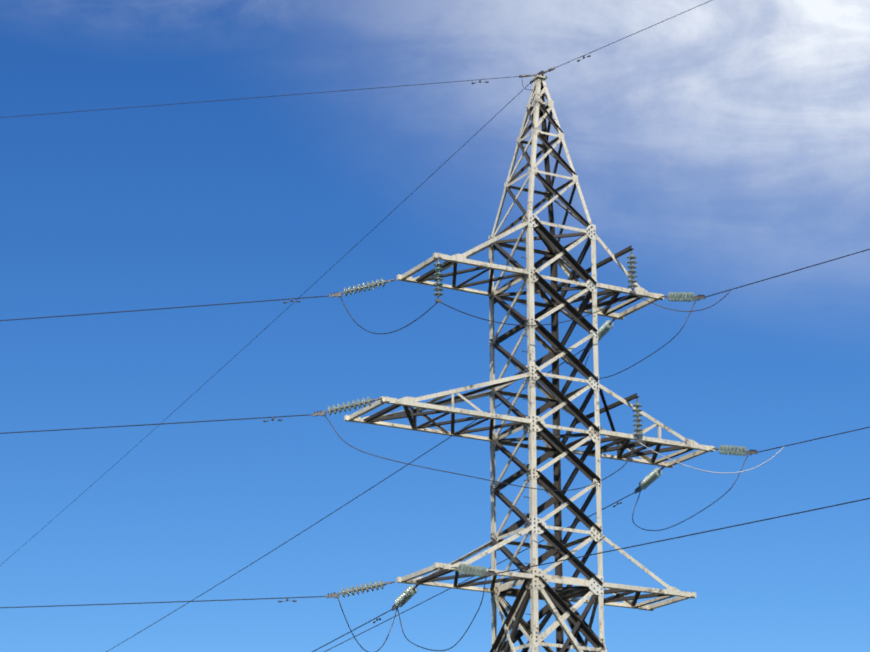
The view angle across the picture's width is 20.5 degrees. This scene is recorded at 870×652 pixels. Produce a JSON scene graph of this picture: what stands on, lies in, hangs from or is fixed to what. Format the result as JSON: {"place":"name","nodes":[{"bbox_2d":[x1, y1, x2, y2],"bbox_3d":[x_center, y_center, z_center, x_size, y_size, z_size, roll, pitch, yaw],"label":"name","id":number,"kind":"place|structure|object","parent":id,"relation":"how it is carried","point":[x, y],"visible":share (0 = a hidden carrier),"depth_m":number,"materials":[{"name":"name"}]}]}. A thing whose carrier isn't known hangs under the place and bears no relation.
{"place":"outdoors","nodes":[
{"label":"outdoors","id":0,"kind":"place"},
{"bbox_2d":[0,0,869,651],"label":"sky","id":1,"kind":"structure","parent":0,"point":[726,143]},
{"label":"ground","id":2,"kind":"structure","parent":0,"visible":0},
{"bbox_2d":[344,71,714,651],"bbox_3d":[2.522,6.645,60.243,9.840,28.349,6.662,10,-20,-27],"label":"tower","id":3,"kind":"structure","parent":2,"relation":"on","point":[558,598],"depth_m":61.48,"materials":[{"name":"metal"}]},
{"bbox_2d":[0,0,869,651],"bbox_3d":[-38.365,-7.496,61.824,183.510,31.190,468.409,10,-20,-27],"label":"wires","id":4,"kind":"object","parent":3,"relation":"attached to","point":[450,436],"visible":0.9,"depth_m":61.56,"materials":[{"name":"grey metal"}]},
{"bbox_2d":[312,250,757,610],"bbox_3d":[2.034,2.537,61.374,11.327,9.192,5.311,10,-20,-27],"label":"insulators","id":5,"kind":"object","parent":3,"relation":"attached to","point":[406,595],"visible":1,"depth_m":61.33,"materials":[{"name":"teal glass"}]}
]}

